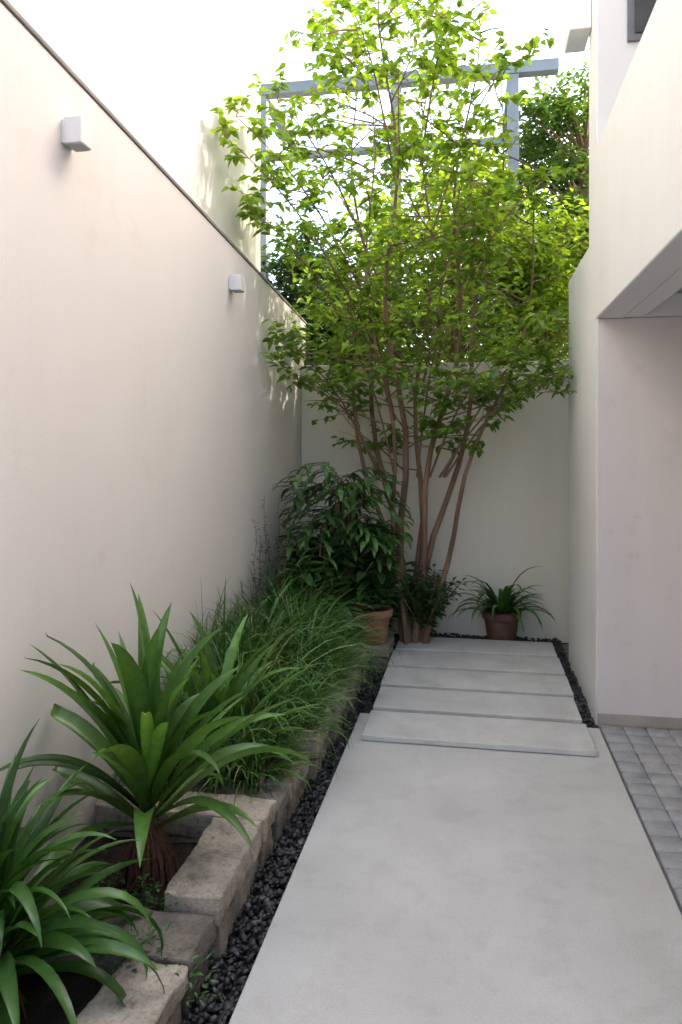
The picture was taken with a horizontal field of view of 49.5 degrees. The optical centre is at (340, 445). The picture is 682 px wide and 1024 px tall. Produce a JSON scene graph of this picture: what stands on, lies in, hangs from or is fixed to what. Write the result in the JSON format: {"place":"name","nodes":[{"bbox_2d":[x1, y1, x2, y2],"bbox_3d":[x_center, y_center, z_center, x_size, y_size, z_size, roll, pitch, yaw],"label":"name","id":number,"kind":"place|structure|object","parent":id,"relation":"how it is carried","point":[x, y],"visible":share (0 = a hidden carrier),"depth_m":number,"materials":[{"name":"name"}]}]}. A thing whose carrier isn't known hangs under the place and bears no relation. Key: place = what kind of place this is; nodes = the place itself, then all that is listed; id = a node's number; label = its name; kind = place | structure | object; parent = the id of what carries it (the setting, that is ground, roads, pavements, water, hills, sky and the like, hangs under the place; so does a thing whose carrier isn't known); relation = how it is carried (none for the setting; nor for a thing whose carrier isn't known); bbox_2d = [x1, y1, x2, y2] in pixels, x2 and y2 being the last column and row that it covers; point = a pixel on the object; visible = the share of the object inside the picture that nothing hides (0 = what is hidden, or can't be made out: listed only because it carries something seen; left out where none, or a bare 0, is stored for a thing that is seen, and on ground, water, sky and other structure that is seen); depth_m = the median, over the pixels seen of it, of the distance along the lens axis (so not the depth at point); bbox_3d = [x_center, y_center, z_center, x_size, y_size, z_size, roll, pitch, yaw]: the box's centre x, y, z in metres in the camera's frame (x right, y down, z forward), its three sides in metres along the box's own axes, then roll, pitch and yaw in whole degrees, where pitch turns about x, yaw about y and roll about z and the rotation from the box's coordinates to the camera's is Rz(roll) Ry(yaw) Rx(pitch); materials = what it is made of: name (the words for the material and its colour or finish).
{"place":"outdoors","nodes":[
{"label":"outdoors","id":0,"kind":"place"},
{"bbox_2d":[8,0,259,270],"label":"neighbouring building","id":1,"kind":"structure","parent":0,"point":[160,79],"depth_m":4.34,"materials":[{"name":"white paint"}]},
{"bbox_2d":[260,0,588,364],"label":"sky","id":2,"kind":"structure","parent":0,"point":[278,18],"materials":[{"name":"white"}]},
{"bbox_2d":[229,713,681,1023],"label":"path","id":3,"kind":"structure","parent":0,"point":[432,884],"depth_m":2.58,"materials":[{"name":"concrete"}]},
{"bbox_2d":[362,710,596,756],"bbox_3d":[0.745,1.581,4.084,1.219,0.031,0.382,0,0,10],"label":"stepping stone","id":4,"kind":"object","parent":3,"relation":"on","point":[494,733],"visible":1,"depth_m":4.02,"materials":[{"name":"concrete"}]},
{"bbox_2d":[588,319,596,724],"bbox_3d":[1.497,0.460,4.403,0.004,2.380,0.287,0,0,10],"label":"porch side return","id":5,"kind":"object","parent":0,"point":[592,517],"visible":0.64,"depth_m":4.39,"materials":[{"name":"white paint"}]},
{"bbox_2d":[562,643,677,905],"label":"ground","id":6,"kind":"structure","parent":0,"point":[566,646],"depth_m":6.02,"materials":[{"name":"soil"}]},
{"bbox_2d":[0,2,305,883],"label":"boundary wall","id":7,"kind":"structure","parent":6,"relation":"on","point":[150,428],"depth_m":3.10,"materials":[{"name":"beige paint"}]},
{"bbox_2d":[61,116,91,151],"bbox_3d":[-0.993,-1.169,2.779,0.081,0.102,0.084,0,0,10],"label":"wall lamp","id":8,"kind":"object","parent":7,"relation":"attached to","point":[76,133],"visible":1,"depth_m":2.74,"materials":[{"name":"paint"}]},
{"bbox_2d":[0,0,306,323],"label":"coping","id":9,"kind":"object","parent":7,"relation":"on","point":[20,18],"visible":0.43,"depth_m":3.20,"materials":[{"name":"grey metal"}]},
{"bbox_2d":[229,274,244,292],"bbox_3d":[-0.656,-1.019,4.659,0.081,0.102,0.084,0,0,10],"label":"wall lamp","id":10,"kind":"object","parent":7,"relation":"attached to","point":[236,283],"visible":1,"depth_m":4.62,"materials":[{"name":"paint"}]},
{"bbox_2d":[21,633,393,1023],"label":"stone planter","id":11,"kind":"object","parent":6,"relation":"on","point":[211,882],"visible":0.6,"depth_m":2.44,"materials":[{"name":"beige stone"}]},
{"bbox_2d":[17,624,355,1023],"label":"soil","id":12,"kind":"structure","parent":11,"relation":"in","point":[43,1006],"depth_m":2.14,"materials":[{"name":"black soil"}]},
{"bbox_2d":[0,720,164,1023],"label":"strap leaf lily","id":13,"kind":"object","parent":12,"relation":"on","point":[36,933],"visible":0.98,"depth_m":1.99,"materials":[{"name":"green plant"}]},
{"bbox_2d":[0,583,311,951],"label":"cordyline plant","id":14,"kind":"object","parent":12,"relation":"on","point":[142,726],"visible":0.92,"depth_m":2.58,"materials":[{"name":"green plant"}]},
{"bbox_2d":[54,771,267,1006],"bbox_3d":[-0.581,1.470,2.671,0.527,0.188,1.336,0,0,1],"label":"ground cover","id":15,"kind":"object","parent":12,"relation":"on","point":[192,974],"visible":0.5,"depth_m":2.15,"materials":[{"name":"green plant"}]},
{"bbox_2d":[110,609,320,780],"bbox_3d":[-0.611,1.178,3.407,0.995,0.848,0.848,0,0,-27],"label":"strap leaf lily","id":16,"kind":"object","parent":12,"relation":"on","point":[209,672],"visible":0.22,"depth_m":3.38,"materials":[{"name":"green plant"}]},
{"bbox_2d":[111,543,410,804],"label":"ornamental grass","id":17,"kind":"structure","parent":12,"relation":"on","point":[304,641],"depth_m":3.99,"materials":[{"name":"green plant"}]},
{"bbox_2d":[251,500,296,624],"bbox_3d":[-0.435,0.951,5.202,0.298,1.200,0.643,0,0,10],"label":"wispy shrub","id":18,"kind":"object","parent":12,"relation":"on","point":[267,568],"visible":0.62,"depth_m":5.21,"materials":[{"name":"green plant"}]},
{"bbox_2d":[259,528,400,641],"bbox_3d":[-0.049,1.078,5.476,1.032,0.972,1.148,0,0,10],"label":"broadleaf shrub","id":19,"kind":"object","parent":12,"relation":"on","point":[359,565],"visible":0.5,"depth_m":5.34,"materials":[{"name":"green plant"}]},
{"bbox_2d":[272,462,414,625],"bbox_3d":[0.007,0.833,5.482,1.068,1.438,1.305,0,0,10],"label":"palm shrub","id":20,"kind":"object","parent":12,"relation":"on","point":[343,526],"visible":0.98,"depth_m":5.37,"materials":[{"name":"green plant"}]},
{"bbox_2d":[351,545,417,631],"bbox_3d":[0.278,1.151,5.979,0.704,0.824,0.790,0,0,32],"label":"broadleaf shrub","id":21,"kind":"object","parent":12,"relation":"on","point":[407,575],"visible":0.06,"depth_m":5.88,"materials":[{"name":"green plant"}]},
{"bbox_2d":[341,564,405,644],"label":"potted shrub","id":22,"kind":"object","parent":11,"relation":"on","point":[380,609],"visible":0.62,"depth_m":5.42,"materials":[{"name":"brown ceramic"}]},
{"bbox_2d":[260,217,361,364],"bbox_3d":[-0.701,-0.645,9.666,2.733,4.598,2.573,0,0,10],"label":"background tree","id":23,"kind":"object","parent":6,"relation":"on","point":[278,268],"visible":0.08,"depth_m":9.17,"materials":[{"name":"green plant"}]},
{"bbox_2d":[296,265,438,364],"bbox_3d":[0.226,-0.418,9.104,2.272,4.145,2.144,0,0,-37],"label":"background tree","id":24,"kind":"object","parent":6,"relation":"on","point":[328,289],"visible":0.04,"depth_m":8.79,"materials":[{"name":"green plant"}]},
{"bbox_2d":[183,633,597,1023],"bbox_3d":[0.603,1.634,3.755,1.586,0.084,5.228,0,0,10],"label":"gravel","id":25,"kind":"structure","parent":6,"relation":"on","point":[279,870],"depth_m":2.80,"materials":[{"name":"black gravel"}]},
{"bbox_2d":[210,0,583,643],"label":"garden tree","id":26,"kind":"object","parent":25,"relation":"on","point":[404,153],"visible":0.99,"depth_m":5.54,"materials":[{"name":"green plant"}]},
{"bbox_2d":[388,563,467,639],"bbox_3d":[0.591,1.246,5.895,0.708,0.637,0.664,0,0,31],"label":"leaf shrub","id":27,"kind":"object","parent":25,"relation":"on","point":[429,598],"visible":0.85,"depth_m":5.80,"materials":[{"name":"green plant"}]},
{"bbox_2d":[387,650,564,675],"bbox_3d":[0.970,1.605,5.374,1.228,0.079,0.382,0,0,10],"label":"stepping stone","id":28,"kind":"object","parent":25,"relation":"on","point":[486,663],"visible":0.63,"depth_m":5.34,"materials":[{"name":"concrete"}]},
{"bbox_2d":[396,637,556,657],"bbox_3d":[1.050,1.605,5.802,1.210,0.079,0.382,0,0,10],"label":"stepping stone","id":29,"kind":"object","parent":25,"relation":"on","point":[494,647],"visible":0.6,"depth_m":5.73,"materials":[{"name":"concrete"}]},
{"bbox_2d":[373,686,581,723],"bbox_3d":[0.818,1.605,4.518,1.206,0.079,0.382,0,0,10],"label":"stepping stone","id":30,"kind":"object","parent":25,"relation":"on","point":[491,705],"visible":0.76,"depth_m":4.47,"materials":[{"name":"concrete"}]},
{"bbox_2d":[381,667,573,697],"bbox_3d":[0.896,1.605,4.946,1.224,0.079,0.382,0,0,10],"label":"stepping stone","id":31,"kind":"object","parent":25,"relation":"on","point":[497,682],"visible":0.76,"depth_m":4.91,"materials":[{"name":"concrete"}]},
{"bbox_2d":[448,566,556,640],"bbox_3d":[1.290,1.313,5.956,0.888,0.644,0.692,0,0,10],"label":"potted spider plant","id":32,"kind":"object","parent":25,"relation":"on","point":[501,615],"visible":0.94,"depth_m":5.97,"materials":[{"name":"green plant"}]},
{"bbox_2d":[260,58,558,358],"bbox_3d":[0.930,-1.435,10.056,3.680,6.170,2.275,0,0,10],"label":"steel frame","id":33,"kind":"object","parent":6,"relation":"on","point":[545,67],"visible":0.19,"depth_m":8.96,"materials":[{"name":"grey metal"}]},
{"bbox_2d":[301,360,568,642],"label":"garden wall","id":34,"kind":"structure","parent":6,"relation":"on","point":[513,523],"depth_m":6.28,"materials":[{"name":"white paint"}]},
{"bbox_2d":[325,136,578,363],"bbox_3d":[1.329,-0.905,8.509,2.808,5.117,2.983,0,0,10],"label":"background tree","id":35,"kind":"object","parent":6,"relation":"on","point":[412,277],"visible":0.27,"depth_m":7.96,"materials":[{"name":"green plant"}]},
{"bbox_2d":[446,188,588,360],"bbox_3d":[2.244,-0.616,8.642,2.025,4.539,2.235,0,0,45],"label":"background tree","id":36,"kind":"object","parent":6,"relation":"on","point":[567,228],"visible":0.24,"depth_m":8.12,"materials":[{"name":"green plant"}]},
{"bbox_2d":[488,56,588,359],"bbox_3d":[3.335,-1.718,9.790,3.009,6.741,3.032,0,0,35],"label":"background tree","id":37,"kind":"object","parent":6,"relation":"on","point":[536,147],"visible":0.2,"depth_m":9.49,"materials":[{"name":"green plant"}]},
{"bbox_2d":[569,248,588,705],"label":"garden side wall","id":38,"kind":"structure","parent":6,"relation":"on","point":[578,459],"depth_m":4.97,"materials":[{"name":"white paint"}]},
{"bbox_2d":[597,316,681,729],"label":"porch end wall","id":39,"kind":"structure","parent":0,"point":[639,516],"depth_m":4.21,"materials":[{"name":"white paint"}]},
{"bbox_2d":[598,725,681,914],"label":"block paving","id":40,"kind":"structure","parent":0,"point":[648,763],"depth_m":3.51,"materials":[{"name":"grey stone"}]},
{"bbox_2d":[624,267,681,316],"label":"balcony beam","id":41,"kind":"structure","parent":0,"point":[671,285],"depth_m":3.62,"materials":[{"name":"grey paint"}]},
{"bbox_3d":[3.130,-0.546,0.174,1.900,4.393,7.447,0,0,10],"label":"porch","id":42,"kind":"object","parent":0,"visible":0},
{"bbox_2d":[589,0,681,325],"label":"end wall","id":43,"kind":"structure","parent":42,"relation":"on","point":[612,51],"depth_m":4.25,"materials":[{"name":"white paint"}]},
{"bbox_2d":[564,0,591,52],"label":"eave","id":44,"kind":"object","parent":43,"relation":"attached to","point":[577,21],"visible":1,"depth_m":4.47,"materials":[{"name":"white paint"}]},
{"bbox_2d":[627,0,642,42],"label":"window frame","id":45,"kind":"object","parent":43,"relation":"attached to","point":[632,36],"visible":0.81,"depth_m":4.20,"materials":[{"name":"grey metal"}]},
{"bbox_2d":[635,0,656,32],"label":"window glass","id":46,"kind":"object","parent":45,"relation":"in","point":[643,10],"visible":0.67,"depth_m":4.18,"materials":[{"name":"black glass"}]},
{"bbox_2d":[596,0,681,317],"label":"balcony parapet","id":47,"kind":"structure","parent":42,"relation":"attached to","point":[639,203],"depth_m":3.10,"materials":[{"name":"white paint"}]},
{"bbox_2d":[597,713,681,729],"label":"skirting tile","id":48,"kind":"object","parent":42,"relation":"attached to","point":[639,721],"visible":1,"depth_m":4.20,"materials":[{"name":"grey tile"}]}
]}

